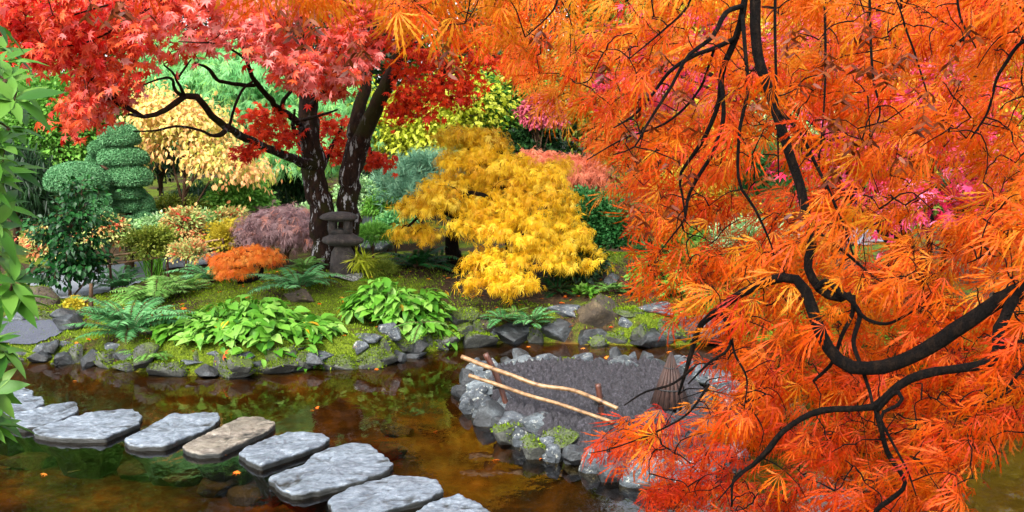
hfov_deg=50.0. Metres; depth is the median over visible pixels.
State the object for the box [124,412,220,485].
stepping stone
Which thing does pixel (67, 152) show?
leafy shrub
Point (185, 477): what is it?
sunken rock
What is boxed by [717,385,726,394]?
rim stone
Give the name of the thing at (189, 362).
rock
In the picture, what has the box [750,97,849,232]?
leafy shrub
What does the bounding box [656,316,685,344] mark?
rock
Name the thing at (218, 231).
border plant
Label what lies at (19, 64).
background tree
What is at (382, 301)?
leafy hosta
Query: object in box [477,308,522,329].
fern
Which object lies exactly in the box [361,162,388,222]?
dark shrub
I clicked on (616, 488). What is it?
rim stone
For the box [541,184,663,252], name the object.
green shrub
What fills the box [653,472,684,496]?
rim stone
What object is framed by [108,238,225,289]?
edging rail
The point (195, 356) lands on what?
wall stone
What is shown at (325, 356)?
rock
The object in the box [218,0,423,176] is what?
background tree
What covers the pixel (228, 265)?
dwarf maple
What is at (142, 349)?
wall stone
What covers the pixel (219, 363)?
wall stone
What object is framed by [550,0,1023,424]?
magenta maple
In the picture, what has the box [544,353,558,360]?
rim stone
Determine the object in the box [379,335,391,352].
wall stone
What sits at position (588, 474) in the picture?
rim stone
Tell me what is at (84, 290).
path
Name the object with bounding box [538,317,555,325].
wall stone
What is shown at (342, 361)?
rock
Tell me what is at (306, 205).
pale shrub
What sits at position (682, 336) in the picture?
wall stone
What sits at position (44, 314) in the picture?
rock
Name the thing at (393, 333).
rock
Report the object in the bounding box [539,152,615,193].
salmon maple
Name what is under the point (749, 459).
rim stone
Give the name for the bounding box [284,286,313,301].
rock
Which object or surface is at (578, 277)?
leafy shrub
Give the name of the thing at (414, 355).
rock
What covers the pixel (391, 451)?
sunken rock
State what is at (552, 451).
rim stone
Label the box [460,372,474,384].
rim stone
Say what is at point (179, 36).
background tree
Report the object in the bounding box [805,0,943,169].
background tree
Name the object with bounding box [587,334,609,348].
wall stone
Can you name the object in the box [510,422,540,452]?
rim stone
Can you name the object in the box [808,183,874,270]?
leafy shrub
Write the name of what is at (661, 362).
rim stone
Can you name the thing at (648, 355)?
rim stone
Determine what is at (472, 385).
rock
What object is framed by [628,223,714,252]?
leafy shrub
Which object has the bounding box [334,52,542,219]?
lime tree
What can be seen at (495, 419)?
rim stone
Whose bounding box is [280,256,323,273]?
fern
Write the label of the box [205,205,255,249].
border plant
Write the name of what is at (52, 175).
clipped topiary
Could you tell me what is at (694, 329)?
rock
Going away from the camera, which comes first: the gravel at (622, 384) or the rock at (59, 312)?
the gravel at (622, 384)
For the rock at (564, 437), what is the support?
in the water
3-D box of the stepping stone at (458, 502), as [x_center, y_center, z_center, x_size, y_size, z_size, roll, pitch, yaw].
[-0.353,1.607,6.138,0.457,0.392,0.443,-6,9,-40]
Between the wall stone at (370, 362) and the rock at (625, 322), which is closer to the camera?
the wall stone at (370, 362)
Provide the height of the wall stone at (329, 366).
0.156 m
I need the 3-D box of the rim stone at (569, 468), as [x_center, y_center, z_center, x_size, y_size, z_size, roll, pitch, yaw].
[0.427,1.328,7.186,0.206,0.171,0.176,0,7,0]
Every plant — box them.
[14,224,82,273]
[80,211,135,270]
[115,222,181,275]
[131,210,191,274]
[158,202,212,277]
[164,237,211,276]
[199,205,219,264]
[200,216,257,252]
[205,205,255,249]
[570,281,597,298]
[623,258,685,293]
[660,239,730,278]
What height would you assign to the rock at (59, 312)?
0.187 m
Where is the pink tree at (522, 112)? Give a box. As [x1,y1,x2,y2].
[511,92,569,216]
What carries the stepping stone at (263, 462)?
on the ground
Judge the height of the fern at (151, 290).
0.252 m
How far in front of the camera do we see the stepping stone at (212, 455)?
7.49 m
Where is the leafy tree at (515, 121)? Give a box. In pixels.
[430,49,571,215]
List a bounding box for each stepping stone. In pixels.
[0,396,44,456]
[11,402,78,451]
[13,388,33,396]
[32,409,142,478]
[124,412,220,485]
[182,416,275,493]
[239,431,329,507]
[269,443,393,511]
[328,475,443,511]
[416,493,489,511]
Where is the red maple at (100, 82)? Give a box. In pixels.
[0,0,551,269]
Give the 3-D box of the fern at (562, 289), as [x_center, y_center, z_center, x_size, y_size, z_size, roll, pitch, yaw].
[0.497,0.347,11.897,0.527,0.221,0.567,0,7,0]
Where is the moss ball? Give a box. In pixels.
[362,257,399,277]
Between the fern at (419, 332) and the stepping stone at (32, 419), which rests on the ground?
the stepping stone at (32, 419)
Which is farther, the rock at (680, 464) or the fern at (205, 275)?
the fern at (205, 275)
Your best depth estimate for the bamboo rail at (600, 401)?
7.95 m
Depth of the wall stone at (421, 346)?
10.46 m
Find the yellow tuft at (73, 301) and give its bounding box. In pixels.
[62,295,88,309]
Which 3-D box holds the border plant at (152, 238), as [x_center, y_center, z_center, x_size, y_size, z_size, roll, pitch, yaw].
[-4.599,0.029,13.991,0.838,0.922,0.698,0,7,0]
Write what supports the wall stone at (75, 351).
on the ground
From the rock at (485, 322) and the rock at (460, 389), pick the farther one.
the rock at (485, 322)
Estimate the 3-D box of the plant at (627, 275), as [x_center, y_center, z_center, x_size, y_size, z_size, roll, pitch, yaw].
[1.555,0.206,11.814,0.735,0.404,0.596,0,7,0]
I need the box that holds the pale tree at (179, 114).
[116,76,290,209]
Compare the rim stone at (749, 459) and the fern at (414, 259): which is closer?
the rim stone at (749, 459)
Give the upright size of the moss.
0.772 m
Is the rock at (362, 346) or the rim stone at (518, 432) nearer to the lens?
the rim stone at (518, 432)
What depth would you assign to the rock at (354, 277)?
11.84 m
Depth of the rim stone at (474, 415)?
8.24 m
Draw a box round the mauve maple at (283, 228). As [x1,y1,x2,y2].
[227,200,312,266]
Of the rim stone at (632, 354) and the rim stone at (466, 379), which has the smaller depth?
the rim stone at (466, 379)
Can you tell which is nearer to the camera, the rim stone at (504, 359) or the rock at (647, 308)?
the rim stone at (504, 359)
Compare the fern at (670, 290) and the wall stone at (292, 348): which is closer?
the wall stone at (292, 348)
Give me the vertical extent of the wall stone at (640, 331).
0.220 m
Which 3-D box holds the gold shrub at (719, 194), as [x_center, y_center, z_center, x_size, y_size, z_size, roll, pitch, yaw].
[3.049,-0.948,16.980,2.219,1.409,1.847,0,7,0]
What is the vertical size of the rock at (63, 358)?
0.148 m
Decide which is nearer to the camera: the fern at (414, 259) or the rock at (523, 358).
the rock at (523, 358)
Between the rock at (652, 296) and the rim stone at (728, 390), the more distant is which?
the rock at (652, 296)
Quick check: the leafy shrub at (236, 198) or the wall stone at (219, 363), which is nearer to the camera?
the wall stone at (219, 363)
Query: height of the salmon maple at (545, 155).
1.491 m
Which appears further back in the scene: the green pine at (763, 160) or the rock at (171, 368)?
the green pine at (763, 160)
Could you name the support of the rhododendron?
on the ground
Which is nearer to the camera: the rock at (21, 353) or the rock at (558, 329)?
the rock at (21, 353)
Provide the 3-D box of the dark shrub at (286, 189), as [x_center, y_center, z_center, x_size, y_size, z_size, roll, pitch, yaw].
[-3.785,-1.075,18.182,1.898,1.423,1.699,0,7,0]
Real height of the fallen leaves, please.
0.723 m
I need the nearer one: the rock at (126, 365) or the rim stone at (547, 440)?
the rim stone at (547, 440)
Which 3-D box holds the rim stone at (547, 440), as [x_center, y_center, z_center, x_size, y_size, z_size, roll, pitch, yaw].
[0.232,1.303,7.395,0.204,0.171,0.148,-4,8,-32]
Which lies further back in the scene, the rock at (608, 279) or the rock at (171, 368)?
the rock at (608, 279)
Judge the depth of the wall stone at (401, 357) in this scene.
10.18 m
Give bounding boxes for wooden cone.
[650,352,689,409]
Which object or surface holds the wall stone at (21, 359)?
on the ground
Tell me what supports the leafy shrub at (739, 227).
on the ground
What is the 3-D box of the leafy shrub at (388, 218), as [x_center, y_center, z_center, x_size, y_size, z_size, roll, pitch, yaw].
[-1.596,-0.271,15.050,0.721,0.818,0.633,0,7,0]
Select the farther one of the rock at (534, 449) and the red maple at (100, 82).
the red maple at (100, 82)
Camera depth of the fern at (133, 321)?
9.99 m
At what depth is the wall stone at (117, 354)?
9.89 m
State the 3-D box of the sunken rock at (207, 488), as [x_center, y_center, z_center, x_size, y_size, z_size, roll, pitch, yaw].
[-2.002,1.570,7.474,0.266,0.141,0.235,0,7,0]
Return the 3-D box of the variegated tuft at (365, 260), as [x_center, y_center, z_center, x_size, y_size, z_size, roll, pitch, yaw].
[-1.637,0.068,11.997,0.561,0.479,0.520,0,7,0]
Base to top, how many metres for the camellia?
1.555 m
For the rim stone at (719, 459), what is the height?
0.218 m
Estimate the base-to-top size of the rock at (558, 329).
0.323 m
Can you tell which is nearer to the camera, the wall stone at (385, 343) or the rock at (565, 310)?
the wall stone at (385, 343)
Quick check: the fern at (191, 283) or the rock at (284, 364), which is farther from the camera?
the fern at (191, 283)
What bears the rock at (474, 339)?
on the ground
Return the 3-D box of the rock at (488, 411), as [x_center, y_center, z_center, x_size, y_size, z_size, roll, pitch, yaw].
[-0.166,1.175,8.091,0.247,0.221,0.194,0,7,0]
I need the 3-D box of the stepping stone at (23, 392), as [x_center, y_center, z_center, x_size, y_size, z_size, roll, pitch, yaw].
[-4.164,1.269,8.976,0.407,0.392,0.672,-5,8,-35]
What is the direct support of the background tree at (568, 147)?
on the ground
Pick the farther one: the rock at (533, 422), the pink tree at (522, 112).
the pink tree at (522, 112)
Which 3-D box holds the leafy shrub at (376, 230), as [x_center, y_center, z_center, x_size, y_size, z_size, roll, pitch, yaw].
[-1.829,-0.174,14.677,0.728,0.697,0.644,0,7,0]
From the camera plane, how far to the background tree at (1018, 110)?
25.64 m
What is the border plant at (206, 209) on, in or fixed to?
on the ground
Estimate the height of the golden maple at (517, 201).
1.862 m
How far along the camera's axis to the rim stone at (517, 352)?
9.91 m
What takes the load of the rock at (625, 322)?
on the ground
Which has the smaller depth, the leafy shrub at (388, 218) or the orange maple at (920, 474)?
the orange maple at (920, 474)
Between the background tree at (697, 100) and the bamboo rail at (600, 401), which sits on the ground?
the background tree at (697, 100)
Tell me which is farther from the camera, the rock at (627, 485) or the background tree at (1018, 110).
the background tree at (1018, 110)
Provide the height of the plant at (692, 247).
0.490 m
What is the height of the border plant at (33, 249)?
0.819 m
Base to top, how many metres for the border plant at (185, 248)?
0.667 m
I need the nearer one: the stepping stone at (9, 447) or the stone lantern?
the stepping stone at (9, 447)
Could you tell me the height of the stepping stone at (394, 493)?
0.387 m
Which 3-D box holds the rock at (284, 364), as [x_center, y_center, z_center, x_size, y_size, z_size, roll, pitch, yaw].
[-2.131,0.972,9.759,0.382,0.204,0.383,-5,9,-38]
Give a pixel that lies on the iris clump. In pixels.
(157, 271)
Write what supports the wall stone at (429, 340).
on the ground
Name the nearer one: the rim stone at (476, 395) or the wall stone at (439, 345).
the rim stone at (476, 395)
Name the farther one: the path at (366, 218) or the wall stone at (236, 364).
the path at (366, 218)
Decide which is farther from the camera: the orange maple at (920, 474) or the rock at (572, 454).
the rock at (572, 454)
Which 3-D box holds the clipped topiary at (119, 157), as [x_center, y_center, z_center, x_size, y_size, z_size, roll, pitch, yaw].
[-5.490,-0.818,15.293,1.162,2.111,0.744,3,7,20]
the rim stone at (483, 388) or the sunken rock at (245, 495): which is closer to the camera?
the sunken rock at (245, 495)
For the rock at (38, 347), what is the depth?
10.31 m
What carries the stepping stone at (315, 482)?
on the ground
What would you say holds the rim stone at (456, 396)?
on the ground
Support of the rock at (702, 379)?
on the ground
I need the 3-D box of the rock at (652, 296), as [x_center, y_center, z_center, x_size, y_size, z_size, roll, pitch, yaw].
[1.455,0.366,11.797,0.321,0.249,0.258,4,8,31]
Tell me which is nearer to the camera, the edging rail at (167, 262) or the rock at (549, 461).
the rock at (549, 461)
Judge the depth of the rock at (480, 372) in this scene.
9.33 m
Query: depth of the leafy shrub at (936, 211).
11.29 m
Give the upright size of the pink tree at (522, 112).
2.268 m
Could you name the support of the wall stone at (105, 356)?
on the ground
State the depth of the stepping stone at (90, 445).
7.76 m
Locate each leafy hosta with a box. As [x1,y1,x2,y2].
[141,294,347,371]
[333,277,459,351]
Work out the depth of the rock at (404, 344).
10.39 m
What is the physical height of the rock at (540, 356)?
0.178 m
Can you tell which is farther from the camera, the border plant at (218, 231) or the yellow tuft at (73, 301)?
the border plant at (218, 231)
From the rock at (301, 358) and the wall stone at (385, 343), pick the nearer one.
the rock at (301, 358)
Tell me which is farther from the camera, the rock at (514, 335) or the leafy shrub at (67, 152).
the leafy shrub at (67, 152)
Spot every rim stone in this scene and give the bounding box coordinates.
[451,385,466,401]
[458,391,467,404]
[459,368,471,383]
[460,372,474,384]
[465,357,480,368]
[466,385,487,397]
[471,391,492,400]
[471,408,477,423]
[473,394,491,411]
[491,416,501,427]
[500,356,510,363]
[506,419,524,449]
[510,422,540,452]
[512,348,528,358]
[520,442,524,455]
[540,436,554,447]
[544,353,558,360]
[545,443,561,470]
[561,444,579,474]
[571,352,592,361]
[578,448,608,484]
[609,347,621,357]
[610,455,627,489]
[629,351,636,358]
[639,351,653,360]
[651,358,665,364]
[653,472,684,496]
[676,355,692,371]
[692,364,705,374]
[703,443,729,475]
[709,378,727,400]
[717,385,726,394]
[722,388,742,413]
[727,380,739,388]
[729,442,751,466]
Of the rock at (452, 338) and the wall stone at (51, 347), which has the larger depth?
the rock at (452, 338)
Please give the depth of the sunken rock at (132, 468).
7.71 m
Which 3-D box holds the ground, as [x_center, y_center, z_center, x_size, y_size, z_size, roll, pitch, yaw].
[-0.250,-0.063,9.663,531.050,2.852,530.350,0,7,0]
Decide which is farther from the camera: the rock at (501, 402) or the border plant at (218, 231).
the border plant at (218, 231)
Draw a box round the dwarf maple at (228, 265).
[194,244,288,283]
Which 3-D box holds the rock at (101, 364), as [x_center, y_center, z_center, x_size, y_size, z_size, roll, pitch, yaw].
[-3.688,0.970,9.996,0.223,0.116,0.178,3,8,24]
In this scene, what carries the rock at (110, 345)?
on the ground
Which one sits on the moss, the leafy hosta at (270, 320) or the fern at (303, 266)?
the leafy hosta at (270, 320)
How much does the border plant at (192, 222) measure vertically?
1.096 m
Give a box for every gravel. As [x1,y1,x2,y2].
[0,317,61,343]
[489,356,715,460]
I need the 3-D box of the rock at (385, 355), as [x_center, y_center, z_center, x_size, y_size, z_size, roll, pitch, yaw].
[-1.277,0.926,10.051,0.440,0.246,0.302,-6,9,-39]
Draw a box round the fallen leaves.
[41,252,978,476]
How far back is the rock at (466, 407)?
8.33 m
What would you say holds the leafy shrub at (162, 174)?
on the ground
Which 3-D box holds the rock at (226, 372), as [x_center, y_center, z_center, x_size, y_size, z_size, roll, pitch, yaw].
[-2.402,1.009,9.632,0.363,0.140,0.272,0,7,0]
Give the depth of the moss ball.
11.93 m
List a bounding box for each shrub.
[0,67,162,225]
[2,132,69,244]
[104,53,227,195]
[155,189,213,252]
[162,176,215,239]
[200,175,280,212]
[247,161,333,208]
[292,201,336,211]
[331,173,379,223]
[359,190,402,251]
[359,217,396,257]
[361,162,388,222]
[371,206,419,255]
[487,125,566,181]
[540,242,611,285]
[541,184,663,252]
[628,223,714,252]
[639,155,773,233]
[702,214,798,258]
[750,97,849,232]
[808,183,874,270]
[851,192,945,297]
[934,170,1020,284]
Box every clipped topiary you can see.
[42,160,116,271]
[84,121,158,268]
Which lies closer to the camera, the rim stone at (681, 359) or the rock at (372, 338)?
the rim stone at (681, 359)
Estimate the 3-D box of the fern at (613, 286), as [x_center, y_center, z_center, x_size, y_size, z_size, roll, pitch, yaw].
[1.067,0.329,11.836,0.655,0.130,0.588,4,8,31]
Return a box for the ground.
[0,125,1023,511]
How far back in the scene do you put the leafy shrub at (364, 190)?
16.66 m
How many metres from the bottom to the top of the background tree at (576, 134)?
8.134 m
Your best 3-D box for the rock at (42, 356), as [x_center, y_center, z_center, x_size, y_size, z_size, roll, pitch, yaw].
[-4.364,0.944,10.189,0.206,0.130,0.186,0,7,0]
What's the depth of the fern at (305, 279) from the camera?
11.39 m
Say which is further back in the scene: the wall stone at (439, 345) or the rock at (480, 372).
the wall stone at (439, 345)
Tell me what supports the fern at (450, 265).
on the ground
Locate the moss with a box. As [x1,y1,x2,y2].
[1,251,861,378]
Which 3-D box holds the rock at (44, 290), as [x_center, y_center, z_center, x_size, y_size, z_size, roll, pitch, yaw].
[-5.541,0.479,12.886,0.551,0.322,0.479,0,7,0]
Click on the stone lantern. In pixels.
(344, 239)
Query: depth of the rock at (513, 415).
7.92 m
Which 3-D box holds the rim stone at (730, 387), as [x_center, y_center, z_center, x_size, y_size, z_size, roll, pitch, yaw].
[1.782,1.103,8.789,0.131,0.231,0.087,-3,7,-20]
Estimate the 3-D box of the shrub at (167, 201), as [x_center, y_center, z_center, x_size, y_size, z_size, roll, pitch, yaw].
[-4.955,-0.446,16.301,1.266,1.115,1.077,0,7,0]
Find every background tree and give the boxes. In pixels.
[0,0,211,172]
[105,4,269,158]
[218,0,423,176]
[374,0,497,147]
[427,0,620,156]
[545,0,703,166]
[633,0,864,169]
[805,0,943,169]
[885,1,1023,172]
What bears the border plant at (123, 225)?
on the ground
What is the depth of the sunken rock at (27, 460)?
7.93 m
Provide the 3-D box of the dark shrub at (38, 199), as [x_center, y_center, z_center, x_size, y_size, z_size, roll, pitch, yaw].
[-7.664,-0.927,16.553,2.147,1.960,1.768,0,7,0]
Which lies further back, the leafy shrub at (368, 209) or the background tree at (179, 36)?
the background tree at (179, 36)
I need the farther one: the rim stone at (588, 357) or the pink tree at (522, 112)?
the pink tree at (522, 112)
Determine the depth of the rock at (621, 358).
9.53 m
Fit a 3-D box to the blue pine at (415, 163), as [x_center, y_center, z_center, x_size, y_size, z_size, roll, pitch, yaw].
[-1.394,-0.858,16.025,1.606,1.685,1.563,0,7,0]
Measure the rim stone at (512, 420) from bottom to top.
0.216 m
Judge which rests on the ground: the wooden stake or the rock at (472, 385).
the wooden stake
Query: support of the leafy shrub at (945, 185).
on the ground
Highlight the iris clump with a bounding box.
[134,254,166,276]
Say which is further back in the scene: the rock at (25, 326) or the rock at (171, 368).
the rock at (25, 326)
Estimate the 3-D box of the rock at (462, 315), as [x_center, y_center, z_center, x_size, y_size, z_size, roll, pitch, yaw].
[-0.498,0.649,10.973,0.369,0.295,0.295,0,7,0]
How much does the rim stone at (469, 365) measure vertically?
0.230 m
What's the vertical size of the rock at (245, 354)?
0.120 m
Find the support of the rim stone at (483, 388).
on the ground
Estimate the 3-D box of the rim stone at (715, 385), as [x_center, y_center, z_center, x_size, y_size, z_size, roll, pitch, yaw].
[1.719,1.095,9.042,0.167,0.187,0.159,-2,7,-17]
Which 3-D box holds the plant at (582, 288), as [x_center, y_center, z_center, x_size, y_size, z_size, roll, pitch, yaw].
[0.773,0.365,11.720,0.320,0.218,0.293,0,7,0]
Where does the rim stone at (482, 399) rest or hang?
on the ground
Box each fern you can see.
[60,296,194,344]
[86,265,148,289]
[106,275,197,306]
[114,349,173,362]
[144,273,214,290]
[160,264,253,281]
[245,264,348,293]
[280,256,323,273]
[378,245,461,272]
[391,319,446,344]
[420,249,460,267]
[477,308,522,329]
[498,305,528,318]
[502,306,560,327]
[537,276,575,297]
[585,281,632,293]
[653,281,696,298]
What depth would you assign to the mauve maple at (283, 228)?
13.89 m
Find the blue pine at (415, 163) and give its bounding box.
[362,145,464,247]
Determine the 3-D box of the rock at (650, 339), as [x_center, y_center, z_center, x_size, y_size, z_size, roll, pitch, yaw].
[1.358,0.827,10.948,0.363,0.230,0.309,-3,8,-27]
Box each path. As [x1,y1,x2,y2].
[27,251,217,297]
[361,216,372,223]
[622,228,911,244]
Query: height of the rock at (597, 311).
0.477 m
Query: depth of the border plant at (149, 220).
14.72 m
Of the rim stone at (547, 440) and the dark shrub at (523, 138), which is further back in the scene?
the dark shrub at (523, 138)
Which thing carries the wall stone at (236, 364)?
on the ground
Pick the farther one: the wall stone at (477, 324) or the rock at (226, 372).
the wall stone at (477, 324)
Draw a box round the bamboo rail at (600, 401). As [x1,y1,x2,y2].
[461,352,618,422]
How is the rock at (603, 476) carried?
on the water
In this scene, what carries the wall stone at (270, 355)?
on the ground
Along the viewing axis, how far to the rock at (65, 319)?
11.07 m
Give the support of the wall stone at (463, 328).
on the ground
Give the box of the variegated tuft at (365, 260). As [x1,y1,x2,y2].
[342,245,380,277]
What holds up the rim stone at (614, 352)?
in the water
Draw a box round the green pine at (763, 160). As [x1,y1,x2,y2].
[728,138,808,265]
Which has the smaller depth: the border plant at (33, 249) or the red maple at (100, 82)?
the red maple at (100, 82)
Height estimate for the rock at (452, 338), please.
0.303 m
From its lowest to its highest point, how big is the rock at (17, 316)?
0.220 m
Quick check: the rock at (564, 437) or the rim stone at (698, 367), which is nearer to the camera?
the rock at (564, 437)
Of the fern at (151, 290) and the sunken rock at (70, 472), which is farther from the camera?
the fern at (151, 290)
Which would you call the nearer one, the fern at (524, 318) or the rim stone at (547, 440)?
the rim stone at (547, 440)
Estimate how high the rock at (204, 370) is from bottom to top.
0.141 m
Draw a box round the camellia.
[16,172,123,295]
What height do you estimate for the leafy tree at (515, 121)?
3.096 m
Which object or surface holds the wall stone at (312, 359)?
on the ground
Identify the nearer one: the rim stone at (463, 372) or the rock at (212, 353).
the rim stone at (463, 372)
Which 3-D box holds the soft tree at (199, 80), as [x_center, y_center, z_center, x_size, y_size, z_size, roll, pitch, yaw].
[-4.290,-2.113,18.155,4.481,3.714,3.405,0,7,0]
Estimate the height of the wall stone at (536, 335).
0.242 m
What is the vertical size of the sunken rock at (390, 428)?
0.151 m
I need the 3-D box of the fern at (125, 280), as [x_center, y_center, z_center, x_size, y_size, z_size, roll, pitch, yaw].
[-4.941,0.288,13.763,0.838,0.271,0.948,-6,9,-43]
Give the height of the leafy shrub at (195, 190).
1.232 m
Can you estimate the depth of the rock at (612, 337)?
10.96 m
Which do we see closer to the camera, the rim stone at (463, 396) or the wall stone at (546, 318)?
the rim stone at (463, 396)
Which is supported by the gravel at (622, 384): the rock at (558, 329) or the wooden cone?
the wooden cone
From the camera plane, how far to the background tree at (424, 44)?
30.64 m
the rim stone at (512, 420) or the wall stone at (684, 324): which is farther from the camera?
the wall stone at (684, 324)
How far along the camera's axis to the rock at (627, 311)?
11.02 m
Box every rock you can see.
[0,451,56,469]
[5,309,39,320]
[16,351,26,356]
[27,350,52,362]
[29,284,60,305]
[32,341,68,351]
[33,308,52,320]
[49,308,84,317]
[52,314,84,331]
[54,351,74,367]
[57,462,118,474]
[80,348,97,369]
[93,358,111,369]
[104,342,119,350]
[110,358,137,371]
[117,458,148,479]
[144,358,189,377]
[161,467,202,486]
[181,359,201,364]
[194,363,219,377]
[196,477,238,497]
[207,351,218,355]
[219,365,257,379]
[224,351,254,360]
[226,484,264,506]
[257,354,298,373]
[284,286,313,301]
[291,350,317,371]
[316,350,333,365]
[326,352,357,369]
[332,272,365,280]
[353,344,397,365]
[354,341,368,354]
[356,333,382,342]
[359,235,394,253]
[377,441,407,460]
[378,322,400,340]
[379,420,413,436]
[394,326,426,352]
[405,352,426,358]
[432,324,464,347]
[445,306,479,325]
[455,381,470,396]
[459,397,473,419]
[462,330,498,348]
[465,380,495,395]
[468,366,491,379]
[473,400,504,431]
[479,313,495,332]
[490,422,523,449]
[492,320,531,346]
[497,392,513,409]
[497,411,526,424]
[501,354,532,364]
[520,432,545,464]
[522,411,547,432]
[533,354,548,359]
[539,318,571,341]
[539,425,579,452]
[542,453,562,465]
[547,304,580,316]
[562,444,584,465]
[578,293,618,327]
[578,328,607,344]
[596,459,625,487]
[603,273,619,284]
[605,331,628,343]
[608,355,637,366]
[612,305,644,316]
[618,317,632,327]
[619,452,671,493]
[630,328,665,348]
[634,281,662,298]
[637,302,671,316]
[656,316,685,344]
[671,454,717,489]
[687,315,730,345]
[691,369,730,386]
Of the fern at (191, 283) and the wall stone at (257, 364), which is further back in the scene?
the fern at (191, 283)
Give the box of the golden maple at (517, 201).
[382,122,615,306]
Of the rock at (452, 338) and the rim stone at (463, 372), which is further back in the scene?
the rock at (452, 338)
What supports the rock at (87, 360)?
in the water
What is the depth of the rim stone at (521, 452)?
7.46 m
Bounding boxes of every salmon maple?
[517,147,566,214]
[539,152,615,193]
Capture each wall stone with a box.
[17,353,26,361]
[42,339,60,353]
[65,342,83,362]
[95,348,115,364]
[114,349,132,360]
[131,341,160,368]
[192,347,199,361]
[213,353,226,375]
[227,353,253,373]
[252,360,268,367]
[264,345,282,359]
[282,343,298,357]
[306,353,323,365]
[321,360,334,370]
[358,354,382,369]
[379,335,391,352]
[394,352,405,363]
[414,339,428,351]
[425,332,432,346]
[434,341,448,350]
[456,322,474,339]
[472,319,485,332]
[527,325,544,344]
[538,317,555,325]
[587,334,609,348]
[629,321,650,340]
[674,326,689,341]
[678,316,689,335]
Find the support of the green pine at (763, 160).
on the ground
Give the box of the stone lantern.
[320,211,363,277]
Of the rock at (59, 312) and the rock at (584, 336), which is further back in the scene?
the rock at (59, 312)
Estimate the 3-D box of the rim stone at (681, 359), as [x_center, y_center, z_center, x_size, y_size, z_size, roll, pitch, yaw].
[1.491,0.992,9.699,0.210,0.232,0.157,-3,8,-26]
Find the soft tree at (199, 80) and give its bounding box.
[113,22,385,187]
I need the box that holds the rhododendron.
[0,19,66,442]
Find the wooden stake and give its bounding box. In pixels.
[84,283,95,320]
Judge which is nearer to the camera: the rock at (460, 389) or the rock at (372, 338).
the rock at (460, 389)
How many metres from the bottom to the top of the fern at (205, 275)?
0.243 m
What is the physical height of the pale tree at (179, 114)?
2.736 m
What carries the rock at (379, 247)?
on the ground
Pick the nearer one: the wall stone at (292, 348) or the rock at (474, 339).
the wall stone at (292, 348)
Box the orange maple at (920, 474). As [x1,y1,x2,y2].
[78,0,1023,511]
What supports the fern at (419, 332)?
on the moss

